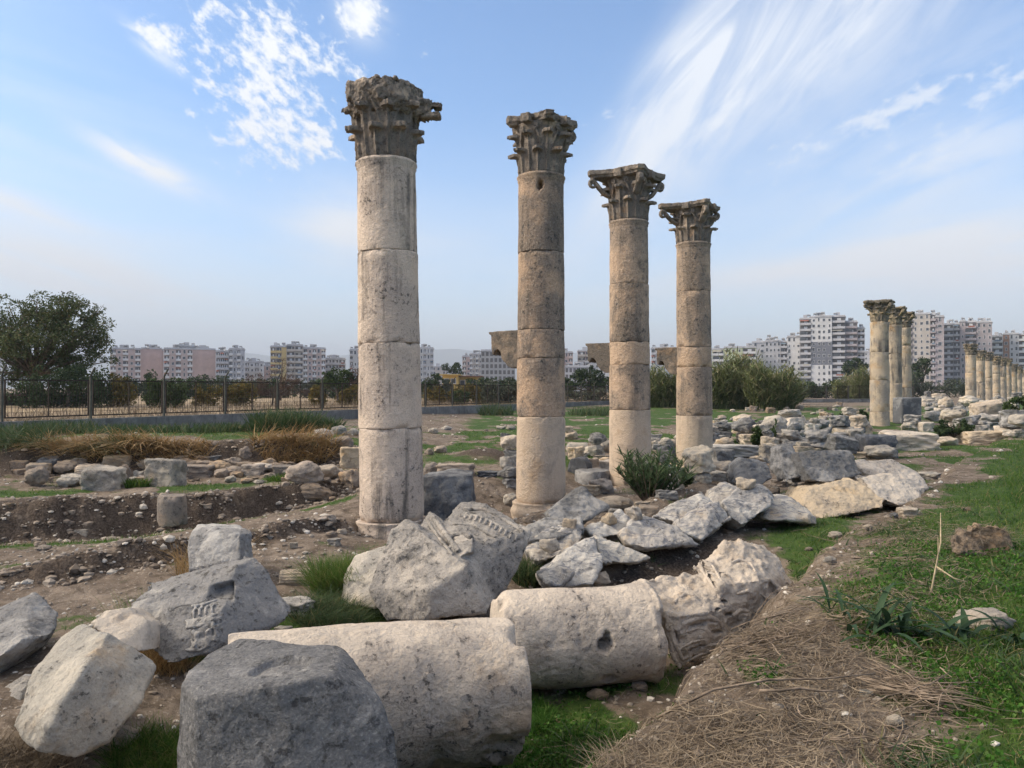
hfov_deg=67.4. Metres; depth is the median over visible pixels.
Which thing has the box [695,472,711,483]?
boulder
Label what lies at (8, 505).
stone slab
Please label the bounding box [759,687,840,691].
dry branch
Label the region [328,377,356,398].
hedge
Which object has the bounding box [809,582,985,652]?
broad leaved plant
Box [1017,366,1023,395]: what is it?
stone column
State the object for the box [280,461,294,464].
stone slab
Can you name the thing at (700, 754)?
boulder
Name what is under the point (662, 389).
cane thicket
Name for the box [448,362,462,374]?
tree
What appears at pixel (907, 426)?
boulder
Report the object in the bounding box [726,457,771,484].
stone block
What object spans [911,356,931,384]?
tree
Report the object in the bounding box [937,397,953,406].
boulder
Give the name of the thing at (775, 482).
stone slab
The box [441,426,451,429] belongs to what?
boulder
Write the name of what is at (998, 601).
grass
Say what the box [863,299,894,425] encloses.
stone column
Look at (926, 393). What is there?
stone slab
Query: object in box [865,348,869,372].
apartment building
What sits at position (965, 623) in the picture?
broad leaved plant
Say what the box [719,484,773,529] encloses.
marble block
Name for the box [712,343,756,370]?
apartment building
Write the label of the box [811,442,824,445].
boulder
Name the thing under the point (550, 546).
boulder
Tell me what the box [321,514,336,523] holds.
boulder
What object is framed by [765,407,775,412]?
stone block
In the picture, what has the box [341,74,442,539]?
stone column
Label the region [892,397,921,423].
pedestal block
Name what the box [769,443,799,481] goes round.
stone block
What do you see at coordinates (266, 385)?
bush
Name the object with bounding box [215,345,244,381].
apartment building
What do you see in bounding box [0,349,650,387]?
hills
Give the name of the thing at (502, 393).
bush
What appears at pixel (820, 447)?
stone slab
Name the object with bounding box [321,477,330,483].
boulder
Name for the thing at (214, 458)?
stone slab
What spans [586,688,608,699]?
boulder
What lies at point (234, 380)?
hedge
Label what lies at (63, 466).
boulder
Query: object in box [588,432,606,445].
boulder
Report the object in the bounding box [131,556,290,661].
carved block
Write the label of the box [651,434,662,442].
stone slab
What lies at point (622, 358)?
stone column
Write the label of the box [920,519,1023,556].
earth clod
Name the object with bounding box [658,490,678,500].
stone block
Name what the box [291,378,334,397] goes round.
hedge
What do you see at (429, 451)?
boulder
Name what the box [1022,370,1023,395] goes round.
stone column
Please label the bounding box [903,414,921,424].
stone slab
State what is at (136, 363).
apartment building
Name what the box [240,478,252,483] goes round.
boulder
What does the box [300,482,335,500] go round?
boulder
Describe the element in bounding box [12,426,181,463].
dry grass clump
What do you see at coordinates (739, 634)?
grass tuft
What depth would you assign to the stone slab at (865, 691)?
3.92 m
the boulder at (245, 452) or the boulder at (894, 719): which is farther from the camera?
the boulder at (245, 452)
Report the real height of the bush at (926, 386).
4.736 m
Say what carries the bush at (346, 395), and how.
on the ground at (244, 504)
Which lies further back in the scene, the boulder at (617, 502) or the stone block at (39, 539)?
the stone block at (39, 539)
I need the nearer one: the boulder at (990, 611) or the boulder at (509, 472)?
the boulder at (990, 611)
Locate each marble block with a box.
[524,525,581,566]
[535,561,574,587]
[540,536,602,587]
[581,509,629,537]
[589,534,649,564]
[617,516,699,551]
[652,493,711,523]
[672,501,730,541]
[705,482,736,501]
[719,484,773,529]
[753,494,815,524]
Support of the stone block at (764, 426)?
on the boulder
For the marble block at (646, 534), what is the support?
on the ground at (244, 504)
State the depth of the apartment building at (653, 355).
390.87 m
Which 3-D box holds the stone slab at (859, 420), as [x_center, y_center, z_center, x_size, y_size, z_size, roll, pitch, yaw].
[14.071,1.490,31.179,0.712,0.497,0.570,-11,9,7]
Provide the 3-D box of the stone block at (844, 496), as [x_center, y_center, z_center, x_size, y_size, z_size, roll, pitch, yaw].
[5.041,1.800,12.193,1.452,0.559,1.943,0,0,0]
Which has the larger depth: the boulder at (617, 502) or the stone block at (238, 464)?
the stone block at (238, 464)
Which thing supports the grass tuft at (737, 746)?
on the ground at (244, 504)
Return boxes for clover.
[479,538,1023,767]
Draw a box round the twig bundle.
[849,660,1021,729]
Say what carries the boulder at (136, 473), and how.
on the ground at (244, 504)
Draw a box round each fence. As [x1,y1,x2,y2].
[0,365,608,427]
[800,385,913,402]
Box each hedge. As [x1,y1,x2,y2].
[114,375,148,397]
[167,377,206,398]
[186,374,231,396]
[215,378,263,398]
[254,378,295,397]
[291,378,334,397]
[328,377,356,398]
[423,378,451,398]
[464,377,515,398]
[802,378,839,397]
[948,382,964,394]
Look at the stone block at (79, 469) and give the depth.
17.48 m
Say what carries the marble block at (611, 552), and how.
on the ground at (244, 504)
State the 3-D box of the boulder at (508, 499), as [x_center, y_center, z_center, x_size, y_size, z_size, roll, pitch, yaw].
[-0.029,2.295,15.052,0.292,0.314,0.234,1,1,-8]
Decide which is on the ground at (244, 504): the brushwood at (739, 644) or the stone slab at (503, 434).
the brushwood at (739, 644)
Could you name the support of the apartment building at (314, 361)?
on the ground at (244, 504)
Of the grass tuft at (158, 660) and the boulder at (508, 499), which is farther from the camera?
the boulder at (508, 499)
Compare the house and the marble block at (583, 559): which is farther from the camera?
the house
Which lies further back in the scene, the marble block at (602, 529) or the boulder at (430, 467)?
the boulder at (430, 467)
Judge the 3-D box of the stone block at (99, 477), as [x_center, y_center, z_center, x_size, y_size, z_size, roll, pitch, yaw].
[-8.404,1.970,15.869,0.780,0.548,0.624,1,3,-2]
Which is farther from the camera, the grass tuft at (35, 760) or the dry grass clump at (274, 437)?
the dry grass clump at (274, 437)
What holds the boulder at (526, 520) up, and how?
on the ground at (244, 504)
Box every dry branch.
[656,673,875,718]
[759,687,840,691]
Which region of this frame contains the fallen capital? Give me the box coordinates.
[647,538,794,668]
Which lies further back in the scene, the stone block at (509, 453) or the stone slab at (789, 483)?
the stone block at (509, 453)
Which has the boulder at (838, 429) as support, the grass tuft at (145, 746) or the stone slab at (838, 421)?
the stone slab at (838, 421)
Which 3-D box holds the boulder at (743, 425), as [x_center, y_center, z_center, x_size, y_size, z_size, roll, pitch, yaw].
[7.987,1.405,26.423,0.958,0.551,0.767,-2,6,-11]
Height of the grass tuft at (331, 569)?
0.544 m
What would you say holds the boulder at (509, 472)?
on the stone slab at (509, 483)
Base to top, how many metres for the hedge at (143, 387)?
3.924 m
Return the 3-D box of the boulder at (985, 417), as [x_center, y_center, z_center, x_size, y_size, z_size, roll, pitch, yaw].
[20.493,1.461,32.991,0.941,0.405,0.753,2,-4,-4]
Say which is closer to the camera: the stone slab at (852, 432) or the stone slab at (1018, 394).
the stone slab at (852, 432)
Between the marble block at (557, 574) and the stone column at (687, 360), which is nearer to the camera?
the marble block at (557, 574)
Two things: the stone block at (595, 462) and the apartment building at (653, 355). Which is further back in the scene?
the apartment building at (653, 355)
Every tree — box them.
[0,289,120,405]
[142,369,158,395]
[266,358,295,400]
[315,367,354,401]
[421,373,443,391]
[441,363,448,373]
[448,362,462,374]
[565,368,608,394]
[841,357,868,379]
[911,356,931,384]
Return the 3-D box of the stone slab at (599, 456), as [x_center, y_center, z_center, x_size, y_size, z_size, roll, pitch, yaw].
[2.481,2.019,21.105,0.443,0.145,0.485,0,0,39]
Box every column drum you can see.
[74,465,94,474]
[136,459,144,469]
[157,494,187,526]
[228,617,531,767]
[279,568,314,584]
[490,578,667,689]
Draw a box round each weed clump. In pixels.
[0,417,108,437]
[78,422,188,433]
[177,420,249,433]
[240,405,329,433]
[298,413,348,432]
[476,402,516,415]
[566,404,609,415]
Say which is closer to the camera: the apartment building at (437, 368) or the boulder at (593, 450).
the boulder at (593, 450)
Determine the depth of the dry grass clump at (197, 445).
19.12 m
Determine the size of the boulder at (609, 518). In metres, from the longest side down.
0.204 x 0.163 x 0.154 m
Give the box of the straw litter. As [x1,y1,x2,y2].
[399,486,1023,767]
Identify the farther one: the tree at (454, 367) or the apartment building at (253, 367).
the apartment building at (253, 367)
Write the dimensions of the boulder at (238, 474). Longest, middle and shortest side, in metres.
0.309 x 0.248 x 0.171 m
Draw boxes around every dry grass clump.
[0,420,88,451]
[0,428,123,456]
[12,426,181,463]
[41,425,185,459]
[43,425,206,461]
[124,432,221,470]
[221,421,333,463]
[263,422,358,463]
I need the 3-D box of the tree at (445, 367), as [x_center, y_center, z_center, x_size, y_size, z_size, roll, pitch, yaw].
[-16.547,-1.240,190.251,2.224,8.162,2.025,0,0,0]
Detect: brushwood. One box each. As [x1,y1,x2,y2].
[703,587,846,672]
[774,698,935,767]
[809,504,937,557]
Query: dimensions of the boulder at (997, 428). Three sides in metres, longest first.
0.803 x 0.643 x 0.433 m
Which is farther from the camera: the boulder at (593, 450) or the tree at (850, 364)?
the tree at (850, 364)
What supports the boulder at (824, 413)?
on the ground at (244, 504)
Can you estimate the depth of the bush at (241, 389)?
59.72 m
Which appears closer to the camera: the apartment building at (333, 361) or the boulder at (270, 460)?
the boulder at (270, 460)
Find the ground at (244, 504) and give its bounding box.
[0,388,1023,767]
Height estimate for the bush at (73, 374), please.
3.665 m
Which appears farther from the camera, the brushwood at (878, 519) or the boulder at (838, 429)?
the boulder at (838, 429)
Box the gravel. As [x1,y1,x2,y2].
[0,414,1015,767]
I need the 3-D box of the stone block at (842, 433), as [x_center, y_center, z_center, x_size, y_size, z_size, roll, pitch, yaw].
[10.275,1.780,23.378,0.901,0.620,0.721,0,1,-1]
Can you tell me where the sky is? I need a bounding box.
[0,0,1023,360]
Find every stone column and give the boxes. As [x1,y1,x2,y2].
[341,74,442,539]
[489,109,577,517]
[586,163,665,486]
[655,198,719,466]
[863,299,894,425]
[888,306,906,421]
[901,311,915,396]
[963,344,977,397]
[976,350,986,400]
[985,352,993,399]
[992,356,1001,396]
[1000,357,1008,399]
[1006,358,1012,396]
[1011,364,1018,392]
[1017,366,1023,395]
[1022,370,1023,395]
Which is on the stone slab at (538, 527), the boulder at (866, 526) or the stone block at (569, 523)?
the stone block at (569, 523)
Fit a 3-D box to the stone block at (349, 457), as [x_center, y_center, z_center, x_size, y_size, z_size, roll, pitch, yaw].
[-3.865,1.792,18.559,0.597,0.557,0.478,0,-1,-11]
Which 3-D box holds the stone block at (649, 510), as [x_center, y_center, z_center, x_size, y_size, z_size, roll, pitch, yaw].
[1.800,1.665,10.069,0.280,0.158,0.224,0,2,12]
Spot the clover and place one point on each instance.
(1004, 763)
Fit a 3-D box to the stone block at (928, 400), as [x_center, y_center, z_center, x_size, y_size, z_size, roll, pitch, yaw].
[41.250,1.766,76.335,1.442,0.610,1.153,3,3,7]
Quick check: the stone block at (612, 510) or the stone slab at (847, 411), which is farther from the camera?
the stone slab at (847, 411)
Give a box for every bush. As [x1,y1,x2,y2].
[6,362,115,407]
[6,393,86,404]
[106,373,137,406]
[141,377,188,407]
[189,380,259,405]
[245,373,310,404]
[307,384,327,405]
[334,384,357,404]
[348,365,358,399]
[423,383,481,404]
[449,390,469,405]
[470,380,516,403]
[566,388,608,400]
[612,444,700,500]
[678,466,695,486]
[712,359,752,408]
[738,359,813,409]
[910,371,964,396]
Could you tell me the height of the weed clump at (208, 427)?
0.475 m
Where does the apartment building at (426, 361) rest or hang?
on the ground at (244, 504)
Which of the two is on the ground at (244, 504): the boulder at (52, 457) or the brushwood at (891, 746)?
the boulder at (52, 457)
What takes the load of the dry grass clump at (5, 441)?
on the ground at (244, 504)
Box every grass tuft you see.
[0,720,114,767]
[72,585,152,653]
[86,707,179,767]
[122,478,152,488]
[132,532,275,575]
[138,649,203,676]
[265,472,285,481]
[275,546,370,597]
[282,582,380,627]
[512,555,547,587]
[526,689,566,737]
[557,721,712,767]
[648,725,805,767]
[713,613,836,651]
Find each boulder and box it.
[24,466,48,485]
[34,541,45,546]
[36,457,61,473]
[36,544,51,550]
[45,456,58,458]
[53,460,79,473]
[56,473,80,486]
[71,458,87,463]
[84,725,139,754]
[119,464,132,478]
[132,470,143,476]
[180,458,203,463]
[208,460,230,471]
[214,468,227,477]
[223,457,241,465]
[224,475,235,482]
[226,466,240,475]
[229,471,243,477]
[239,446,251,458]
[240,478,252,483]
[254,479,264,483]
[255,463,272,471]
[261,458,275,463]
[264,473,275,477]
[268,462,283,471]
[285,460,323,483]
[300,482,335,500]
[313,428,333,439]
[319,464,338,477]
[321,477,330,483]
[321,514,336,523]
[324,531,337,537]
[330,435,353,446]
[331,425,347,434]
[337,528,346,534]
[338,469,359,490]
[348,428,358,435]
[424,448,433,454]
[424,462,437,472]
[428,428,438,433]
[434,445,446,452]
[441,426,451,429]
[497,466,515,478]
[500,435,516,449]
[500,456,515,468]
[503,493,516,505]
[506,425,515,429]
[522,516,532,523]
[539,538,560,553]
[565,431,577,439]
[567,457,591,473]
[584,445,605,456]
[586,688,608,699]
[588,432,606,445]
[589,478,613,493]
[593,571,610,586]
[600,439,608,452]
[601,495,632,508]
[601,512,616,524]
[625,506,642,520]
[631,681,647,691]
[657,437,673,445]
[657,444,675,457]
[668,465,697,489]
[694,750,704,757]
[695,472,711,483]
[713,421,730,430]
[713,459,730,470]
[714,437,733,443]
[717,415,726,419]
[731,417,756,432]
[733,414,751,420]
[736,477,755,489]
[750,456,765,461]
[761,415,787,432]
[762,429,773,436]
[768,487,779,493]
[778,409,801,417]
[781,429,801,439]
[781,438,799,443]
[787,421,801,430]
[795,404,803,408]
[804,427,832,443]
[806,419,829,428]
[809,418,819,423]
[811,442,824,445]
[819,411,828,415]
[823,556,836,564]
[828,531,842,538]
[834,426,849,432]
[862,524,872,530]
[863,445,897,458]
[885,714,905,728]
[889,512,897,517]
[900,422,916,430]
[923,410,940,420]
[924,406,936,410]
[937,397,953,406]
[937,436,958,445]
[940,410,964,421]
[953,405,967,415]
[953,607,1015,630]
[958,395,978,405]
[976,420,987,424]
[978,413,999,421]
[993,425,1005,431]
[1002,428,1017,437]
[1008,414,1023,428]
[1013,428,1023,437]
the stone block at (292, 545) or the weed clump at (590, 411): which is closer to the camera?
the stone block at (292, 545)
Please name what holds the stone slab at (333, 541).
on the ground at (244, 504)
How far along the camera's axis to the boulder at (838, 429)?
28.61 m
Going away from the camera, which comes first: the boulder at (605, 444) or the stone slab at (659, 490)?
the stone slab at (659, 490)
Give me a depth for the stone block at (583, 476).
17.68 m
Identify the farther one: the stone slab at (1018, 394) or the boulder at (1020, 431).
the stone slab at (1018, 394)
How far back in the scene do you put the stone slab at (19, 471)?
18.05 m
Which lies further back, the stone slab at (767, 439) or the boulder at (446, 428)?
the boulder at (446, 428)
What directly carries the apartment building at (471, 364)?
on the ground at (244, 504)
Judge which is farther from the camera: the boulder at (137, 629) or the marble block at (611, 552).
the marble block at (611, 552)
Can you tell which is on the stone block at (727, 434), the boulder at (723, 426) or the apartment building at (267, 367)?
the boulder at (723, 426)
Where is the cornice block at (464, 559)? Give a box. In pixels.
[369,501,530,620]
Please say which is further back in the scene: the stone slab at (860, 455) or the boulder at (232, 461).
the stone slab at (860, 455)
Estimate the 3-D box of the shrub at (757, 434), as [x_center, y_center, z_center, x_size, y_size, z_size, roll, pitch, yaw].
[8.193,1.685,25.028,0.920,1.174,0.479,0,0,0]
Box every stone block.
[0,592,57,673]
[9,460,29,468]
[14,624,155,757]
[25,462,52,474]
[31,538,42,542]
[46,477,53,482]
[74,529,87,536]
[80,464,126,490]
[102,454,131,466]
[144,458,187,486]
[177,639,397,767]
[186,464,214,478]
[188,523,252,571]
[202,503,211,508]
[235,461,260,466]
[241,464,264,475]
[272,464,290,475]
[289,542,297,548]
[339,447,358,467]
[342,546,384,608]
[423,468,475,520]
[436,463,474,474]
[503,450,516,458]
[562,518,576,528]
[565,426,572,431]
[575,468,609,484]
[588,457,599,467]
[599,459,608,468]
[608,508,616,512]
[639,504,659,516]
[651,444,661,449]
[656,450,672,462]
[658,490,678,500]
[710,470,727,481]
[712,448,734,461]
[713,444,758,457]
[719,431,731,437]
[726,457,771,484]
[737,434,751,444]
[753,424,771,432]
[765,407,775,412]
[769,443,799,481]
[775,433,801,443]
[785,417,804,430]
[785,477,883,517]
[791,450,861,482]
[793,446,814,451]
[795,441,810,446]
[824,433,858,453]
[833,432,864,435]
[850,473,920,506]
[854,434,897,457]
[865,425,872,433]
[878,430,940,450]
[917,422,934,431]
[921,398,935,401]
[934,408,950,411]
[955,430,1005,444]
[968,400,1002,421]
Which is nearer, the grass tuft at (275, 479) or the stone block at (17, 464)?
the grass tuft at (275, 479)
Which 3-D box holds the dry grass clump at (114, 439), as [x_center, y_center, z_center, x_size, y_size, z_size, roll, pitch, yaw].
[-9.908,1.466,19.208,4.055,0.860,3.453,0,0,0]
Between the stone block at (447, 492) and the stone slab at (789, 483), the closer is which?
the stone block at (447, 492)
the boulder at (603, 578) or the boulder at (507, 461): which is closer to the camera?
the boulder at (603, 578)
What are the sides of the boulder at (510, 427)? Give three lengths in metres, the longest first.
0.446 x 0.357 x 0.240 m
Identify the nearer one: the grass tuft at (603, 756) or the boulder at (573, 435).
the grass tuft at (603, 756)
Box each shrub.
[750,418,776,445]
[839,409,868,420]
[933,418,975,437]
[1001,396,1023,410]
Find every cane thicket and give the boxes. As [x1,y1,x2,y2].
[650,363,675,407]
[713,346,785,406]
[790,377,811,404]
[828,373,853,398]
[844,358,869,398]
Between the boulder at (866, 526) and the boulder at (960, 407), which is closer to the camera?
the boulder at (866, 526)
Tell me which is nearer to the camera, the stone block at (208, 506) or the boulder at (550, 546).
the boulder at (550, 546)
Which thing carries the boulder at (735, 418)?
on the stone slab
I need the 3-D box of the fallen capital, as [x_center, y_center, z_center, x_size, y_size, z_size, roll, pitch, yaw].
[1.967,1.893,6.895,0.783,0.941,2.238,0,0,41]
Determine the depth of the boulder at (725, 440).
23.92 m
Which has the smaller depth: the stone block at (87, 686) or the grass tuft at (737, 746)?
the grass tuft at (737, 746)
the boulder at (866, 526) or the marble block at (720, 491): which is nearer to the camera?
the boulder at (866, 526)
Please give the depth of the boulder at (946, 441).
25.51 m
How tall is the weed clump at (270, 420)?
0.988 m
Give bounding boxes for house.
[440,374,462,390]
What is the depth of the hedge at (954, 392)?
179.77 m
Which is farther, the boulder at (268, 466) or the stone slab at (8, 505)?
the boulder at (268, 466)
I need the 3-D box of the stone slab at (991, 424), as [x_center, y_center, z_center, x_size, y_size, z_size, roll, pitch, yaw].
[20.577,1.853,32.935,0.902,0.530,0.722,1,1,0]
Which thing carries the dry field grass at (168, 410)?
on the ground at (244, 504)
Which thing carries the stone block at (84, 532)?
on the ground at (244, 504)
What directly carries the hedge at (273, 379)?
on the ground at (244, 504)
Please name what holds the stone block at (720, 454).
on the ground at (244, 504)
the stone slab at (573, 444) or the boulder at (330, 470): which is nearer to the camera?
the boulder at (330, 470)
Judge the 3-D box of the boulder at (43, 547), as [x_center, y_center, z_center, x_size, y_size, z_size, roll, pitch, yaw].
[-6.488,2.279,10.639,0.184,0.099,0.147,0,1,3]
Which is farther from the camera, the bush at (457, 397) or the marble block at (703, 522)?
the bush at (457, 397)
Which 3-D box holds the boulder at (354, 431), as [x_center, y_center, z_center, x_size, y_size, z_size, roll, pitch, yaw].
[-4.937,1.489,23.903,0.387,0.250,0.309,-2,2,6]
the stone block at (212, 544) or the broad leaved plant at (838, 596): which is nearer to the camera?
the broad leaved plant at (838, 596)
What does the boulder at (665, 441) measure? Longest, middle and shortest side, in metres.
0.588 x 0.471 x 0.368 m
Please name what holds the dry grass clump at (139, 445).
on the ground at (244, 504)
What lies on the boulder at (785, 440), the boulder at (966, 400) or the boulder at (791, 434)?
the boulder at (791, 434)
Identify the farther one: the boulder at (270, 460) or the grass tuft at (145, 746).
the boulder at (270, 460)
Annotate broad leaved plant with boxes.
[794,571,918,619]
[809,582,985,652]
[876,588,1005,644]
[971,609,1023,642]
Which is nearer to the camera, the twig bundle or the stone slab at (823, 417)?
the twig bundle
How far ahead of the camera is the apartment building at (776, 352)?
399.66 m
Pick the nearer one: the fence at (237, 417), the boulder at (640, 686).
the boulder at (640, 686)
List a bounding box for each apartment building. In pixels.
[110,344,163,382]
[163,342,215,387]
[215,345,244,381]
[245,358,264,381]
[264,362,269,383]
[270,341,303,387]
[303,344,325,382]
[326,355,345,388]
[349,346,358,384]
[420,344,433,381]
[434,363,452,385]
[462,350,480,375]
[480,346,514,380]
[564,348,572,364]
[565,361,608,390]
[577,347,589,364]
[651,344,673,378]
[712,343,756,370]
[752,332,799,379]
[799,312,864,386]
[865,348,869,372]
[907,310,944,390]
[944,317,992,387]
[992,330,1023,369]
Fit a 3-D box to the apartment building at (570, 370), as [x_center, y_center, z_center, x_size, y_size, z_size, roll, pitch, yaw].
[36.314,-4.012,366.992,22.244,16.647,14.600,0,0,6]
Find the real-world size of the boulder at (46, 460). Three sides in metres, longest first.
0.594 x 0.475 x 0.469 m
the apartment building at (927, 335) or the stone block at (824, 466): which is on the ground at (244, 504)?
the apartment building at (927, 335)
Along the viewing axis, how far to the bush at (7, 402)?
61.99 m
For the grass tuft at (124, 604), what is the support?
on the ground at (244, 504)
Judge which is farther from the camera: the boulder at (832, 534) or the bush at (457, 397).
the bush at (457, 397)
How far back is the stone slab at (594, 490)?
13.98 m
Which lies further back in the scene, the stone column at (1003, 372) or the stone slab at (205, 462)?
the stone column at (1003, 372)
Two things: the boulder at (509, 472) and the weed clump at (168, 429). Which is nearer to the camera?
the boulder at (509, 472)
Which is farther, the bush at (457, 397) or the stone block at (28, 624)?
the bush at (457, 397)
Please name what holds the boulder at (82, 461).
on the ground at (244, 504)
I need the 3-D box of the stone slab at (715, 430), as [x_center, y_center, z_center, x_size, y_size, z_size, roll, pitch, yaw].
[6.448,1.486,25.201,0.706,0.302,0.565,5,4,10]
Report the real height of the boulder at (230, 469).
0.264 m
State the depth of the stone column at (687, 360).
20.33 m
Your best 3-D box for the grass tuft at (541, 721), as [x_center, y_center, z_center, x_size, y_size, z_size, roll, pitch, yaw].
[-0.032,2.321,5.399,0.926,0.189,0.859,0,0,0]
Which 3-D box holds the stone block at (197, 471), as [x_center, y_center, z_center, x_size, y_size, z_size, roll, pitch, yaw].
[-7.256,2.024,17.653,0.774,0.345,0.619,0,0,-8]
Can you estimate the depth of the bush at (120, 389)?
57.88 m
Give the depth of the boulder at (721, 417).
42.99 m
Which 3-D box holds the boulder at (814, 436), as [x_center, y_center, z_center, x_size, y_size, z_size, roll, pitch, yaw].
[9.126,1.543,22.875,0.826,0.460,0.661,-9,-10,-6]
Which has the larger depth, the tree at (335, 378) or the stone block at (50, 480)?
the tree at (335, 378)
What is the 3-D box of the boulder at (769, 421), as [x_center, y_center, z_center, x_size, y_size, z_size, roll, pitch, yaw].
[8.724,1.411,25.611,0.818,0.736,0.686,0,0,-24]
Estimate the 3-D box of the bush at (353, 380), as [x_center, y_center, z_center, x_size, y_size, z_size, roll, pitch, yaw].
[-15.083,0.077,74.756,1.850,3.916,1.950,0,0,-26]
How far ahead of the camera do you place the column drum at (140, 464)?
18.65 m
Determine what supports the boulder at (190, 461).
on the ground at (244, 504)
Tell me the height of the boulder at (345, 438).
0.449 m
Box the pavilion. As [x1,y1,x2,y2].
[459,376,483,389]
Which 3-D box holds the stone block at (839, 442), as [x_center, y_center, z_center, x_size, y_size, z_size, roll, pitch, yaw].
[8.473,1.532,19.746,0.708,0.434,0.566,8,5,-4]
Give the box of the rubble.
[0,440,372,590]
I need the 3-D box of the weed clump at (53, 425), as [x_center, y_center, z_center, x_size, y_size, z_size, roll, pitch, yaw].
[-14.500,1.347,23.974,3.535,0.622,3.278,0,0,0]
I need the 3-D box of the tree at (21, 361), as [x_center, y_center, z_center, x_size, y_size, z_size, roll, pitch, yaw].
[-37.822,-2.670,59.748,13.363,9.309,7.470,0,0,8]
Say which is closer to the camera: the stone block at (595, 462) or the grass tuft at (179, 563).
the grass tuft at (179, 563)
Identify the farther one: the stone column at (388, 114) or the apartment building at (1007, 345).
the apartment building at (1007, 345)
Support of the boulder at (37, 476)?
on the ground at (244, 504)
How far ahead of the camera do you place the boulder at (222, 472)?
17.27 m
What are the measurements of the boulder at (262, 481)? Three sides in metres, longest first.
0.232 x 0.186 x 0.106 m
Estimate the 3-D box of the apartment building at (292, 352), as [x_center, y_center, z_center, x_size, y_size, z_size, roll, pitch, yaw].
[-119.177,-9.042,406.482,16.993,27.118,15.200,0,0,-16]
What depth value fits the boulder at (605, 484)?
14.09 m
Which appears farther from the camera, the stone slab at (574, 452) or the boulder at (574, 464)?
the stone slab at (574, 452)
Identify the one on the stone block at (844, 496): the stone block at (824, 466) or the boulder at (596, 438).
the stone block at (824, 466)
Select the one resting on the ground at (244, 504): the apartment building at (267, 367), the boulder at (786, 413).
the apartment building at (267, 367)
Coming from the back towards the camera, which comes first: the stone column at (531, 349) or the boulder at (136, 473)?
the boulder at (136, 473)
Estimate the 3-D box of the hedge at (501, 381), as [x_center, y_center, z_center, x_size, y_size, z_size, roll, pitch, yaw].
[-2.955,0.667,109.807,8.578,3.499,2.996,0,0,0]
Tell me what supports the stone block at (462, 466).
on the ground at (244, 504)
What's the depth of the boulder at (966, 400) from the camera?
56.23 m
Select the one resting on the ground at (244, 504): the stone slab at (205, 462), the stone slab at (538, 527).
the stone slab at (205, 462)
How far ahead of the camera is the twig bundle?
3.79 m
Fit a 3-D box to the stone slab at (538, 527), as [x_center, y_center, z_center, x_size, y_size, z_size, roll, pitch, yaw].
[0.490,1.815,9.286,0.769,0.432,0.992,0,0,0]
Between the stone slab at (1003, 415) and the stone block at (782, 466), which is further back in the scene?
the stone slab at (1003, 415)
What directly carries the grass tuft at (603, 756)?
on the ground at (244, 504)
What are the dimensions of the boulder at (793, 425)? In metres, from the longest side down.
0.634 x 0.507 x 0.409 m
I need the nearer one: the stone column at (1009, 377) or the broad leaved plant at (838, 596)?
the broad leaved plant at (838, 596)
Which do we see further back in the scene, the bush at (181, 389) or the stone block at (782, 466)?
the bush at (181, 389)
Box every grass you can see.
[0,425,1023,767]
[4,397,607,421]
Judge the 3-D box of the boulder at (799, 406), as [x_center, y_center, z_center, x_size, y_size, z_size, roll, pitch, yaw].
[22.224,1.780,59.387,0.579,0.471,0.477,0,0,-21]
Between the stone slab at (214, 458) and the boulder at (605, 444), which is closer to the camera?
the stone slab at (214, 458)
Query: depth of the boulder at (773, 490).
13.08 m
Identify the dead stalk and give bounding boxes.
[930,513,966,591]
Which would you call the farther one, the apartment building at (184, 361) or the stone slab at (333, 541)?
the apartment building at (184, 361)
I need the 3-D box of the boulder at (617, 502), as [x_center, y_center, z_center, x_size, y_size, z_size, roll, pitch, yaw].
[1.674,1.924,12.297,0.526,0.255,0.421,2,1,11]
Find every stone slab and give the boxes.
[4,502,13,507]
[6,570,19,576]
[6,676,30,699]
[11,468,25,474]
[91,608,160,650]
[194,455,212,460]
[196,460,209,464]
[210,455,221,460]
[273,625,292,629]
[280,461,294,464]
[283,596,315,617]
[327,538,341,545]
[477,470,497,477]
[500,433,509,436]
[502,478,515,488]
[525,516,584,545]
[544,486,609,524]
[566,442,587,449]
[567,446,584,458]
[581,484,602,495]
[594,455,608,458]
[634,501,650,506]
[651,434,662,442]
[655,489,670,497]
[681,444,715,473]
[713,426,718,434]
[713,432,719,443]
[749,406,757,410]
[759,444,772,462]
[760,436,779,444]
[770,479,785,486]
[784,480,797,486]
[792,444,828,450]
[804,423,821,429]
[818,415,827,419]
[828,415,850,427]
[841,407,856,415]
[845,428,864,437]
[850,414,867,426]
[853,452,868,458]
[855,459,928,493]
[859,689,873,696]
[896,506,918,516]
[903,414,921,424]
[918,471,941,478]
[924,391,930,395]
[952,415,980,425]
[974,424,988,430]
[987,421,998,429]
[998,410,1023,428]
[1011,392,1022,396]
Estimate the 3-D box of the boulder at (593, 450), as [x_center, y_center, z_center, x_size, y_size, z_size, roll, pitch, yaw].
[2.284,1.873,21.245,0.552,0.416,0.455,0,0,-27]
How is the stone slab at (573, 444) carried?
on the ground at (244, 504)

